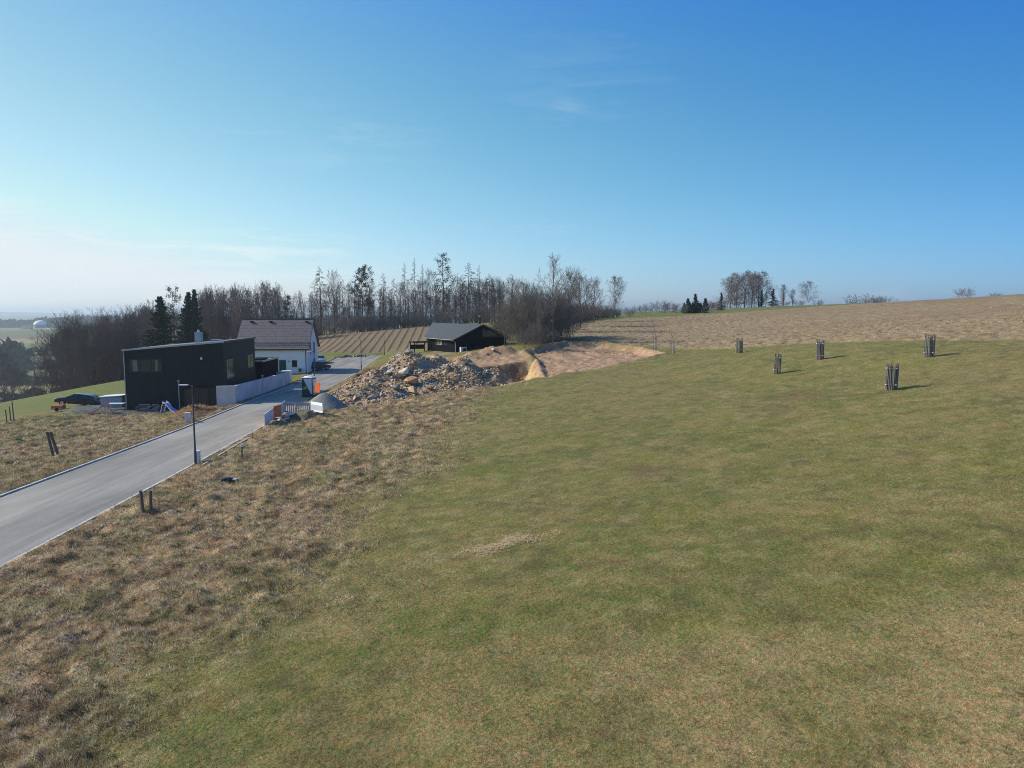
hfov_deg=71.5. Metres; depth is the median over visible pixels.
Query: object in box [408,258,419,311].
larch tree
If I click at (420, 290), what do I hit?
bare tree
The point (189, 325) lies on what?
spruce tree
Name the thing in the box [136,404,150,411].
garden sofa
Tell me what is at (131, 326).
bare tree
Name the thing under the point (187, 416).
utility cabinet
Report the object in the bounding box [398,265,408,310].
larch tree
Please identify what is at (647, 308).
bush
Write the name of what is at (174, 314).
bare tree
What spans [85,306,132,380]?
bare tree
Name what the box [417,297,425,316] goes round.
bare tree
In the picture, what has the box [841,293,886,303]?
bush
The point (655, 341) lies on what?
staked sapling
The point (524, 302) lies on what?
thicket
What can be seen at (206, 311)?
bare tree
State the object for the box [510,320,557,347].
thicket
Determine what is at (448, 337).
black cabin
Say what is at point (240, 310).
larch tree
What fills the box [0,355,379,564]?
road
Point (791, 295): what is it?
bare tree
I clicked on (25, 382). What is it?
hedgerow
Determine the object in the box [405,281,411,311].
bare tree
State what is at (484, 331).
gable window
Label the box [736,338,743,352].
tree guard
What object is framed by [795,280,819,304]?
birch tree
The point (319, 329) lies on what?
undergrowth
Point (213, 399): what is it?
garage door
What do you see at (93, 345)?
bare tree
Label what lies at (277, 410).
plastic barrier
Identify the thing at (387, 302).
larch tree
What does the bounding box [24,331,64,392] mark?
bare tree
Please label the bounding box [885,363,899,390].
tree guard
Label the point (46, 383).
bare tree
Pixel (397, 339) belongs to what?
planted field
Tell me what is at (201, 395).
garage door
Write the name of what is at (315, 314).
bare tree
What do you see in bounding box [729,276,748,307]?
birch tree
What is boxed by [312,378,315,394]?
door
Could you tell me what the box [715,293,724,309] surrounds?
spruce tree
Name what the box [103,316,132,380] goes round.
bare tree
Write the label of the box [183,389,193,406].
cellar door
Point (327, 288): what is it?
bare tree
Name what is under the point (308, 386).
portable toilet
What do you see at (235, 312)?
bare tree
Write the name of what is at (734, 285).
birch tree
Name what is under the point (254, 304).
bare tree
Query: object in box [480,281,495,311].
bare tree
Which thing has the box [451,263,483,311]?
larch tree
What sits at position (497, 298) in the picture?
bare tree
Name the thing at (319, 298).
bare tree
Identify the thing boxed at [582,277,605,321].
bare tree
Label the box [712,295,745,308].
bush
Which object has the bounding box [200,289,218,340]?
bare tree
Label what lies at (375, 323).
undergrowth
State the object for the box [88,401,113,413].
childrens slide
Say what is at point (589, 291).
bare tree
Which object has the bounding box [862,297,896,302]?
bush
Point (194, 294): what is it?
spruce tree
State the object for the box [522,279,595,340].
thicket
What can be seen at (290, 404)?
plastic barrier
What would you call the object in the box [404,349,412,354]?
boulder
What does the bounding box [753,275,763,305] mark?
bare tree
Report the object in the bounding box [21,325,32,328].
house
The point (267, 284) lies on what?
bare tree
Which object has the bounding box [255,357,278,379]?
garage annex
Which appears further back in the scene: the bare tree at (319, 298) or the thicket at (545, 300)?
the bare tree at (319, 298)
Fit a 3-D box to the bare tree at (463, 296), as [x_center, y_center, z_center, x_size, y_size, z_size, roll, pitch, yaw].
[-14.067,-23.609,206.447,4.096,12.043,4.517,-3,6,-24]
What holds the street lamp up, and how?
on the grass slope
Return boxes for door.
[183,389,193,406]
[193,388,208,405]
[209,388,216,405]
[279,360,285,371]
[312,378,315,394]
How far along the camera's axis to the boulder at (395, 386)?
73.47 m
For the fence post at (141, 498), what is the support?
on the grass slope
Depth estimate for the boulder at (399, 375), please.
81.41 m
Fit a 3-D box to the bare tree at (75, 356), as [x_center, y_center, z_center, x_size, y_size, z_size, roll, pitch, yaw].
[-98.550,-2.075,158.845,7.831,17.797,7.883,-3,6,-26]
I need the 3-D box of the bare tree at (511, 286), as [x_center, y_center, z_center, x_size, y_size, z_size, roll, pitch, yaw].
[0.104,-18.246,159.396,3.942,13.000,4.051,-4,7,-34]
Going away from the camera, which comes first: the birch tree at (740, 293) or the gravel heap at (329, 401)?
the gravel heap at (329, 401)
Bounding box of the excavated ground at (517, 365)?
[327,340,665,408]
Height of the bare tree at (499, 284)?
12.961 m
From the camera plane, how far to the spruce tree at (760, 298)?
282.95 m
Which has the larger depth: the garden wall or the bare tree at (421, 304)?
the bare tree at (421, 304)
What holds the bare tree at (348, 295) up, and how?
on the meadow
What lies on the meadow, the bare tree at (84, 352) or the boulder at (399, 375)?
the bare tree at (84, 352)
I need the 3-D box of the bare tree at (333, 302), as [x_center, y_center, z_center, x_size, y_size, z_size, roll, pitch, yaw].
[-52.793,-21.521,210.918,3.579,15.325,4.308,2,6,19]
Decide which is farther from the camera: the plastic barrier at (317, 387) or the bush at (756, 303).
the bush at (756, 303)
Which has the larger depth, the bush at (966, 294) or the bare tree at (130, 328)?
the bush at (966, 294)
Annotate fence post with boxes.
[46,432,54,456]
[49,432,58,454]
[139,490,143,511]
[149,490,152,510]
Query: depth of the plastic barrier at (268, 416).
60.38 m
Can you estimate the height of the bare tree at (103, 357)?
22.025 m
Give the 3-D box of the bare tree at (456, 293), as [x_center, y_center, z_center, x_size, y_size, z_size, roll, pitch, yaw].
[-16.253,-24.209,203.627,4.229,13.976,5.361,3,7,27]
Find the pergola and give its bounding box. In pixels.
[409,341,429,351]
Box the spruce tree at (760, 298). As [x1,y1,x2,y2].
[758,290,763,306]
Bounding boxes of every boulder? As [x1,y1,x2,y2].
[366,393,379,399]
[390,384,399,389]
[392,373,405,376]
[397,367,408,374]
[403,376,417,384]
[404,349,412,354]
[407,386,417,393]
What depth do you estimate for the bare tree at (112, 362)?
172.55 m
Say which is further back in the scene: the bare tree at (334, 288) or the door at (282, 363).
the bare tree at (334, 288)
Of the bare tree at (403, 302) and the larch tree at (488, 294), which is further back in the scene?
the bare tree at (403, 302)
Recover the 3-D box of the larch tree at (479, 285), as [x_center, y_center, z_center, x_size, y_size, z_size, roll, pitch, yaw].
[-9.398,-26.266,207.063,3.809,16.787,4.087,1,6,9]
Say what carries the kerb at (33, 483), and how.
on the road
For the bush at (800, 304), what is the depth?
259.79 m
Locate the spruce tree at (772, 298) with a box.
[767,289,779,306]
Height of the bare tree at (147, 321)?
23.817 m
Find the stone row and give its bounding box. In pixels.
[335,355,368,357]
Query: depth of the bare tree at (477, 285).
213.61 m
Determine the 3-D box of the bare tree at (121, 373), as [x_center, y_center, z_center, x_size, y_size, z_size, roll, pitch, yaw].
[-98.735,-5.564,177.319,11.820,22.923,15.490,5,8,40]
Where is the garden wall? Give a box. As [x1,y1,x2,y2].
[216,372,289,406]
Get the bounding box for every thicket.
[486,293,550,345]
[488,305,514,339]
[492,277,547,342]
[505,284,561,338]
[507,289,561,342]
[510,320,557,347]
[519,287,577,343]
[521,284,569,340]
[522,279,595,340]
[546,285,586,337]
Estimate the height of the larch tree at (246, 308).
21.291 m
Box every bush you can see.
[579,303,601,319]
[623,306,638,315]
[635,303,655,313]
[649,300,672,312]
[660,303,679,311]
[671,303,690,313]
[684,294,709,312]
[703,299,719,311]
[708,300,729,310]
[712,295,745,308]
[728,297,755,307]
[746,294,767,307]
[768,300,789,307]
[791,300,805,305]
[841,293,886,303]
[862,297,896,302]
[954,287,974,297]
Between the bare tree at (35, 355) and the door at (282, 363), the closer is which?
the door at (282, 363)
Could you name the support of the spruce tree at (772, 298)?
on the meadow
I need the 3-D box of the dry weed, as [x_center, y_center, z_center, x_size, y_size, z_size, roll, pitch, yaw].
[-16.623,5.746,32.507,1.444,1.079,1.222,5,8,42]
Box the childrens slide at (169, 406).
[160,400,178,412]
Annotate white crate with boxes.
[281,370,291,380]
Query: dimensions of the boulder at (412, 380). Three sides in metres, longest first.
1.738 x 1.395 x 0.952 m
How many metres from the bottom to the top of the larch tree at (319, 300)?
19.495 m
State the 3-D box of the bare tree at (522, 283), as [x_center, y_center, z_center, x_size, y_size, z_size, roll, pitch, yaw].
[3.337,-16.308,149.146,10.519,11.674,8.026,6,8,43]
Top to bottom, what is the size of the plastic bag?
0.204 m
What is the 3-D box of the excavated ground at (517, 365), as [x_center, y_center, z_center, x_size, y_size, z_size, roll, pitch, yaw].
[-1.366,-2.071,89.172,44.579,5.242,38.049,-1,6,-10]
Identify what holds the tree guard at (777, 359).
on the meadow
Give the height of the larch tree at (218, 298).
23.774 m
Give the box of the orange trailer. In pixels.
[51,404,69,411]
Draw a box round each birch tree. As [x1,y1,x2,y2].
[605,275,625,316]
[717,277,737,308]
[722,272,745,307]
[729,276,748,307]
[738,269,761,307]
[739,275,763,306]
[753,270,777,306]
[759,280,775,306]
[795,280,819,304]
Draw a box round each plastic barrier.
[264,408,276,425]
[273,404,283,418]
[281,400,287,415]
[285,403,295,413]
[296,403,309,411]
[311,401,325,413]
[314,383,321,392]
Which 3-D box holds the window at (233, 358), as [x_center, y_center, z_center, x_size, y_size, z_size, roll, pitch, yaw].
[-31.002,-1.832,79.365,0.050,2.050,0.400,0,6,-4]
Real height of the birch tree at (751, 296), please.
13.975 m
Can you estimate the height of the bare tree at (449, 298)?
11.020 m
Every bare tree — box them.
[0,347,20,401]
[0,360,29,400]
[12,371,38,398]
[21,368,46,396]
[24,325,96,391]
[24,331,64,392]
[27,322,91,390]
[29,346,40,373]
[32,363,56,395]
[42,309,108,390]
[48,320,128,385]
[50,336,88,390]
[53,319,93,388]
[57,324,102,387]
[59,320,105,381]
[64,323,97,385]
[77,315,126,383]
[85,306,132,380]
[87,319,141,382]
[89,317,107,382]
[95,322,111,381]
[99,325,120,382]
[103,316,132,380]
[104,306,137,375]
[106,314,147,348]
[107,318,133,380]
[113,315,137,374]
[118,310,144,348]
[121,305,153,345]
[132,300,171,347]
[133,307,150,347]
[135,300,157,346]
[165,301,180,334]
[168,311,180,343]
[196,287,211,338]
[197,293,206,330]
[199,285,220,340]
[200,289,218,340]
[202,286,231,338]
[216,288,233,338]
[225,283,246,338]
[227,286,242,338]
[227,287,244,338]
[230,284,249,327]
[238,289,251,317]
[241,289,256,321]
[248,280,274,317]
[249,294,260,317]
[259,280,273,317]
[262,282,275,317]
[265,282,283,317]
[269,289,282,317]
[280,293,289,317]
[290,293,301,317]
[297,290,305,317]
[299,301,308,317]
[304,292,315,317]
[310,302,319,327]
[311,286,323,323]
[317,301,326,325]
[321,283,336,323]
[323,300,328,334]
[325,268,342,333]
[330,289,339,320]
[335,286,344,321]
[341,283,354,316]
[341,306,349,331]
[344,299,352,317]
[347,281,361,319]
[395,282,406,315]
[401,286,405,321]
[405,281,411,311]
[405,295,413,316]
[409,293,416,326]
[416,278,421,306]
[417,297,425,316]
[420,290,429,323]
[421,270,437,317]
[421,279,429,325]
[428,296,435,319]
[432,282,441,321]
[438,299,446,318]
[445,287,454,321]
[449,275,463,323]
[458,285,470,309]
[465,279,474,311]
[473,279,483,306]
[475,292,482,310]
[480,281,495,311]
[489,276,506,313]
[494,287,503,308]
[495,281,510,303]
[502,280,539,303]
[505,275,519,305]
[533,252,569,342]
[534,299,545,344]
[547,267,590,331]
[565,274,597,326]
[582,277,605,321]
[730,274,741,305]
[739,273,753,306]
[747,271,761,306]
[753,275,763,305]
[778,285,787,301]
[788,288,795,305]
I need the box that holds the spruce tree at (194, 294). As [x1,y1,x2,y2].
[191,289,208,341]
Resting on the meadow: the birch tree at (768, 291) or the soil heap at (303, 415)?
the birch tree at (768, 291)
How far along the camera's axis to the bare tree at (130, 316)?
182.15 m
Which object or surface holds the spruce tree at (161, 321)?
on the meadow
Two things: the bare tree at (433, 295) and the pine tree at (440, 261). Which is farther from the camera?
the bare tree at (433, 295)
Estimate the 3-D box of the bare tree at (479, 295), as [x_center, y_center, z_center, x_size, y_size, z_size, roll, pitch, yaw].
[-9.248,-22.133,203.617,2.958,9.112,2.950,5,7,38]
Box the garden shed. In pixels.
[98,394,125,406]
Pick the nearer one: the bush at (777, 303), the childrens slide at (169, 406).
the childrens slide at (169, 406)
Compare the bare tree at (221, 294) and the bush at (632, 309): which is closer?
the bare tree at (221, 294)
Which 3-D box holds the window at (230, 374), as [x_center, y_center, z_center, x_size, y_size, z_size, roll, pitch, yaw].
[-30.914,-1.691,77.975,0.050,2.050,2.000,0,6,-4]
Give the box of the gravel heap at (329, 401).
[299,392,347,409]
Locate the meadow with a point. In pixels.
(806, 405)
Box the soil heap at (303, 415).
[286,409,324,420]
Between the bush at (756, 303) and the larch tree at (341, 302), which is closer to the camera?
the larch tree at (341, 302)
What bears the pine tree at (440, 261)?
on the meadow
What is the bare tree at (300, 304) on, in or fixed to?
on the meadow
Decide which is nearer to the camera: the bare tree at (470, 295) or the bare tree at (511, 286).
the bare tree at (511, 286)
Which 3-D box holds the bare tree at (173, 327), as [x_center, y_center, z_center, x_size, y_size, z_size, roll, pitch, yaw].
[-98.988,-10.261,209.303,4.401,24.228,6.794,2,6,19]
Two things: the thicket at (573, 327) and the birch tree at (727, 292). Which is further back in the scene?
the birch tree at (727, 292)
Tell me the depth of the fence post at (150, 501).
33.28 m
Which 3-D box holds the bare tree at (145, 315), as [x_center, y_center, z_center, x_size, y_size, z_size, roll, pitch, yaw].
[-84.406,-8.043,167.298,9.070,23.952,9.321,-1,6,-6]
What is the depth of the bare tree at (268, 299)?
203.15 m
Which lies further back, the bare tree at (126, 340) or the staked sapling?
the bare tree at (126, 340)
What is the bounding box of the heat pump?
[460,347,466,351]
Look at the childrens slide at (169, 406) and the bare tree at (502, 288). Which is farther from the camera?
the bare tree at (502, 288)
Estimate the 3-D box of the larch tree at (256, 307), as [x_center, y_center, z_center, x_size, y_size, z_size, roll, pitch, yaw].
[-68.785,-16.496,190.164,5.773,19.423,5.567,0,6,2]
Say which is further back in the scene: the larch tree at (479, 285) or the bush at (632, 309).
the bush at (632, 309)
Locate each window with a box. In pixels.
[129,359,161,371]
[226,359,233,378]
[233,358,234,376]
[248,354,253,367]
[292,360,296,366]
[482,327,501,336]
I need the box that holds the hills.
[0,309,678,322]
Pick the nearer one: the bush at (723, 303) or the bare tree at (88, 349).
the bare tree at (88, 349)
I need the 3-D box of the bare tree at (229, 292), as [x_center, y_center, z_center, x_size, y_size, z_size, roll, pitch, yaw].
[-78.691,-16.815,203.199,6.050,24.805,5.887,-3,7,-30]
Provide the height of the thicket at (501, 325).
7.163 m
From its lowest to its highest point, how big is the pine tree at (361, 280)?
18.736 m
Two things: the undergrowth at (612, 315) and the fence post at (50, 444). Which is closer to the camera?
the fence post at (50, 444)
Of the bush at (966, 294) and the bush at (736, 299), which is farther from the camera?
the bush at (736, 299)
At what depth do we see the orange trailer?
77.77 m
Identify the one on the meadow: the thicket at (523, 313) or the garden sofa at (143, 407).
the thicket at (523, 313)
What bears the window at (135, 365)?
in the dark house at (156, 374)
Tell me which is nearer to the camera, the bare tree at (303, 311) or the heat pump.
the heat pump
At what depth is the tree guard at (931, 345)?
57.80 m
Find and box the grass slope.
[0,386,492,767]
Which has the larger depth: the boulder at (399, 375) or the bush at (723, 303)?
the bush at (723, 303)
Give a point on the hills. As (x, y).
(18, 315)
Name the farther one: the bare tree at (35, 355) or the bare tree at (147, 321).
the bare tree at (35, 355)
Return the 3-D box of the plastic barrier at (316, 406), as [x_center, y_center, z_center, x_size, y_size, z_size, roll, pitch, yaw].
[-17.517,2.110,63.843,0.600,1.123,3.126,-4,7,-34]
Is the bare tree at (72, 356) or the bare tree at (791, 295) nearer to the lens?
the bare tree at (72, 356)
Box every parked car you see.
[54,393,100,404]
[311,361,330,370]
[318,355,325,362]
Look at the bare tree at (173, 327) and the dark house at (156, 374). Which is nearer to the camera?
the dark house at (156, 374)
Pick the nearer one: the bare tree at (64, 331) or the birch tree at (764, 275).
the bare tree at (64, 331)
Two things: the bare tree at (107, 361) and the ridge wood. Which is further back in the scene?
the ridge wood
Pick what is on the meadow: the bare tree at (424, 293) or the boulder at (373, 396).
the bare tree at (424, 293)
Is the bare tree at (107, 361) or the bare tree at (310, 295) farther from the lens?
the bare tree at (310, 295)
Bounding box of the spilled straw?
[443,529,559,559]
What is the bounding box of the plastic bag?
[219,476,236,481]
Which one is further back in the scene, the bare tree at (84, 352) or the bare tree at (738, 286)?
the bare tree at (738, 286)
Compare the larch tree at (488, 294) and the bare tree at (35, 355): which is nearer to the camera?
the larch tree at (488, 294)
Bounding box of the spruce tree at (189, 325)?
[172,292,204,343]
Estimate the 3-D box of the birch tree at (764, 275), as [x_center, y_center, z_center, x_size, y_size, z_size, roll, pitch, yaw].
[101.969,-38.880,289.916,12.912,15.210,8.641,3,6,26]
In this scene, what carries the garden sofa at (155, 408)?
on the grass slope
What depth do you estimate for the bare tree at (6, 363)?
216.35 m
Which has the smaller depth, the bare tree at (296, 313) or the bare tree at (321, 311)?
the bare tree at (296, 313)
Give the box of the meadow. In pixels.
[0,303,1023,767]
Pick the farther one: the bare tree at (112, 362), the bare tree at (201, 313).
the bare tree at (201, 313)
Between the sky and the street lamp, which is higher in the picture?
the sky
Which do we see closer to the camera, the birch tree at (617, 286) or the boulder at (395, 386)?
the boulder at (395, 386)
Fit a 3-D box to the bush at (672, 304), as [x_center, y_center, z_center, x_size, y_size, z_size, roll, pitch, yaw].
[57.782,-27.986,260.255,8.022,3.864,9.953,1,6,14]
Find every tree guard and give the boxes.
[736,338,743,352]
[774,353,781,373]
[816,339,824,359]
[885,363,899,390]
[923,334,936,357]
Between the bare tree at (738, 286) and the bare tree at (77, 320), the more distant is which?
the bare tree at (738, 286)
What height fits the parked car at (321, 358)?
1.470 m
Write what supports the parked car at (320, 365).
on the road
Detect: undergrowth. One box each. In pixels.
[0,311,354,402]
[321,298,520,333]
[486,300,634,333]
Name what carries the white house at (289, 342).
on the meadow
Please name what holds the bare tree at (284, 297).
on the meadow
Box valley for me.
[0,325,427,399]
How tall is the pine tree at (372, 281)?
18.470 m
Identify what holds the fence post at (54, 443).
on the grass slope
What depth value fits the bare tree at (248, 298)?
199.53 m
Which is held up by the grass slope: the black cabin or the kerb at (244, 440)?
the kerb at (244, 440)
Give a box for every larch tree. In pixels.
[212,289,232,338]
[217,290,236,339]
[217,298,239,339]
[234,294,245,337]
[239,288,252,323]
[249,295,264,317]
[250,286,260,316]
[306,269,333,334]
[334,279,352,320]
[374,273,392,320]
[383,279,404,327]
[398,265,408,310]
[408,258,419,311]
[416,267,425,324]
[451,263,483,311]
[476,265,485,303]
[476,275,497,312]
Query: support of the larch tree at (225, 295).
on the meadow
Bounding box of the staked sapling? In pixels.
[653,329,656,349]
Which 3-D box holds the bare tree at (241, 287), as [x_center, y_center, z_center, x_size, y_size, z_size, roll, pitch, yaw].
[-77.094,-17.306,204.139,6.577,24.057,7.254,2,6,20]
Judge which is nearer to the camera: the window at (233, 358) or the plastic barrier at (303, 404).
the plastic barrier at (303, 404)
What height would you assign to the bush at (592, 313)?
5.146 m
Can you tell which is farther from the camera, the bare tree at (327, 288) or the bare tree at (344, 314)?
the bare tree at (327, 288)
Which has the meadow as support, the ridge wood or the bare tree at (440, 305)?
the bare tree at (440, 305)
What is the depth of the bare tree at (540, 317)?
103.46 m
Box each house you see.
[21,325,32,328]
[121,330,255,409]
[237,318,319,373]
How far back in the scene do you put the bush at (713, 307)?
242.89 m
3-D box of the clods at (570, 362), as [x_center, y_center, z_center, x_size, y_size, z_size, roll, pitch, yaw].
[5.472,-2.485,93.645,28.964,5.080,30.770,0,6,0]
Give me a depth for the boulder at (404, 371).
81.97 m
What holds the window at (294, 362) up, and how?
in the white house at (289, 342)
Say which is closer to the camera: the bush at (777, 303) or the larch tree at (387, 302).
the larch tree at (387, 302)
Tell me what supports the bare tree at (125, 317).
on the meadow
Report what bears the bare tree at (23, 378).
on the meadow
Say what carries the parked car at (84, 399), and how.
on the meadow
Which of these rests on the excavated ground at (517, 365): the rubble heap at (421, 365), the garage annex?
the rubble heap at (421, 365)
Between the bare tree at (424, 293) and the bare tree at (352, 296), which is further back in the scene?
the bare tree at (352, 296)
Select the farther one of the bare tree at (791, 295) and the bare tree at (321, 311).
the bare tree at (791, 295)
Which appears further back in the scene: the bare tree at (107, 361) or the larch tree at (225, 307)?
the larch tree at (225, 307)
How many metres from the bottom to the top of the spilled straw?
0.338 m
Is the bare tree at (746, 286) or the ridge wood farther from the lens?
the ridge wood
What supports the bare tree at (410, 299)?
on the meadow
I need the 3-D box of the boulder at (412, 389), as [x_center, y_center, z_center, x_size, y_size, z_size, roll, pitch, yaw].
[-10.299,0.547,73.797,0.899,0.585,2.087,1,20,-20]
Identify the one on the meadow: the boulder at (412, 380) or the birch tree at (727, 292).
the birch tree at (727, 292)
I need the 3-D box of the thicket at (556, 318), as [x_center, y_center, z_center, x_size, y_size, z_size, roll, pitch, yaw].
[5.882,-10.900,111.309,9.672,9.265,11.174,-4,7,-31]
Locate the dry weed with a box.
[133,501,160,518]
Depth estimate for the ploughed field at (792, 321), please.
122.49 m
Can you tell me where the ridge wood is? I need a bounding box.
[0,314,458,327]
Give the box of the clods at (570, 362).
[450,343,656,376]
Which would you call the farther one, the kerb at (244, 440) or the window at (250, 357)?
the window at (250, 357)
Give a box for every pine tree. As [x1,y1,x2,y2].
[166,284,181,343]
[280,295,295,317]
[347,264,376,331]
[359,266,379,321]
[431,253,457,322]
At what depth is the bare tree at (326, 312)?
210.29 m
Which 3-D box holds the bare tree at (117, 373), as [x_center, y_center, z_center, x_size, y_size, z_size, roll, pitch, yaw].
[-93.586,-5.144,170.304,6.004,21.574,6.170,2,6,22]
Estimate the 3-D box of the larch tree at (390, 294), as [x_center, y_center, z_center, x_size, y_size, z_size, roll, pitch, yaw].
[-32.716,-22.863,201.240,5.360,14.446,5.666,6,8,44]
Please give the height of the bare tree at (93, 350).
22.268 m
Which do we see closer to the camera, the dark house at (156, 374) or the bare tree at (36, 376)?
the dark house at (156, 374)
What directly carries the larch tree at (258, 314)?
on the meadow
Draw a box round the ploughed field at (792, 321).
[556,294,1023,348]
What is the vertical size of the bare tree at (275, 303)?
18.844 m
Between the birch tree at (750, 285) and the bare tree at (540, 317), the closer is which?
the bare tree at (540, 317)
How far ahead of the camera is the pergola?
121.26 m
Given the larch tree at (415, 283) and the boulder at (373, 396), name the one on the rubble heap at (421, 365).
the boulder at (373, 396)
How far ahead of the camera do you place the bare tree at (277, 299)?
186.87 m
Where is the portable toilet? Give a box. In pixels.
[301,374,316,396]
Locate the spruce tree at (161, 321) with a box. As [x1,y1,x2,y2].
[139,296,180,345]
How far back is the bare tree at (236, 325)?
188.41 m
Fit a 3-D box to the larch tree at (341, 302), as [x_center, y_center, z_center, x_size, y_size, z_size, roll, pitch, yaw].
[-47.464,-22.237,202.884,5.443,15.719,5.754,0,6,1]
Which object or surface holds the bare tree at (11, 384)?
on the meadow
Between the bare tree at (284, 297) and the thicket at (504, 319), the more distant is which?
the bare tree at (284, 297)
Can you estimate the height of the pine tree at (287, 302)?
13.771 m
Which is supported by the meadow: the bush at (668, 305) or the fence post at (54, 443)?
the bush at (668, 305)
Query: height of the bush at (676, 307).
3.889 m
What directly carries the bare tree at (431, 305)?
on the meadow
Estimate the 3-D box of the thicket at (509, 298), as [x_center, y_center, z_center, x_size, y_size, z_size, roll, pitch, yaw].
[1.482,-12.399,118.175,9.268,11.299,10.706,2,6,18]
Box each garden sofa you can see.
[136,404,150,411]
[148,404,160,411]
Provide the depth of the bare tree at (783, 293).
297.45 m
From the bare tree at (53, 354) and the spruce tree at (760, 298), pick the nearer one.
the bare tree at (53, 354)
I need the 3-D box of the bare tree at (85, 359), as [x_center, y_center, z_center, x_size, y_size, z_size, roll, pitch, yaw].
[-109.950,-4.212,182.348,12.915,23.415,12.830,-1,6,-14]
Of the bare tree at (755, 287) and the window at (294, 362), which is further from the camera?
the bare tree at (755, 287)
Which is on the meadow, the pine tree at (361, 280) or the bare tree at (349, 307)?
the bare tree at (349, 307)
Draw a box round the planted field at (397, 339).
[318,325,430,352]
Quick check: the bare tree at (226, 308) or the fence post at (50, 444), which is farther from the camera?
the bare tree at (226, 308)
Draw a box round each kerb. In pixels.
[0,380,301,496]
[0,425,263,568]
[203,437,248,464]
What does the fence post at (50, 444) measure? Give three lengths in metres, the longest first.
2.051 x 0.185 x 0.185 m
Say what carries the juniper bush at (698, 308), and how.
on the meadow
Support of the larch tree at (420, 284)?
on the meadow
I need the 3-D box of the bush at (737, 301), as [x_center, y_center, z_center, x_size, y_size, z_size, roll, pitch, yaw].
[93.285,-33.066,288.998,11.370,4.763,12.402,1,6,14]
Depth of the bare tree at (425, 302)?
211.48 m
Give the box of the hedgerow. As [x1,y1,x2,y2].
[0,346,76,402]
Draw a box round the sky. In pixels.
[0,0,1023,313]
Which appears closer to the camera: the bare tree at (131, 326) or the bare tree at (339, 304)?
the bare tree at (131, 326)
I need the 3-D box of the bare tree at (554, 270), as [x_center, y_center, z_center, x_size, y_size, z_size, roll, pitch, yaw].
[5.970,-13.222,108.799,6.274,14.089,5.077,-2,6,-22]
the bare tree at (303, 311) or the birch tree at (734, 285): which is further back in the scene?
the birch tree at (734, 285)
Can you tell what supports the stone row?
on the meadow
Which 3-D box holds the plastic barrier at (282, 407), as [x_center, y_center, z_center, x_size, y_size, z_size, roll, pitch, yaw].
[-20.719,2.178,64.353,0.600,1.092,2.435,-1,6,-10]
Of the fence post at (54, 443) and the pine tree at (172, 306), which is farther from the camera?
the pine tree at (172, 306)
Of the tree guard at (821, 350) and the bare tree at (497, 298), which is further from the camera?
the bare tree at (497, 298)
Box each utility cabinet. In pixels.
[185,412,190,422]
[193,450,200,462]
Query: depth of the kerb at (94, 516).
35.34 m
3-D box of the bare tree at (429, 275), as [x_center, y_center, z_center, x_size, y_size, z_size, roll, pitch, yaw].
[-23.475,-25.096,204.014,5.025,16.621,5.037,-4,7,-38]
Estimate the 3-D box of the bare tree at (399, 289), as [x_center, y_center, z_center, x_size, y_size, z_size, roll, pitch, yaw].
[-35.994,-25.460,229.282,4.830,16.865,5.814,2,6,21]
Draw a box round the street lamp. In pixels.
[179,384,196,464]
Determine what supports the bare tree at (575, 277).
on the ploughed field at (792, 321)
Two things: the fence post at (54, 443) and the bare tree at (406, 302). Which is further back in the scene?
the bare tree at (406, 302)
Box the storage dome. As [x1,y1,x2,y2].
[33,320,47,327]
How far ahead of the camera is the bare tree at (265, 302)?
186.38 m
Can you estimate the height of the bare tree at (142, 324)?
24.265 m
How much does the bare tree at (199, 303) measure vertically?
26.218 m
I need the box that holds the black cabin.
[423,316,509,352]
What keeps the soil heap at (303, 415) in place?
on the grass slope
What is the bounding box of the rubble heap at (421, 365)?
[332,353,515,405]
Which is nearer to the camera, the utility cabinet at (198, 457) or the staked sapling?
the utility cabinet at (198, 457)

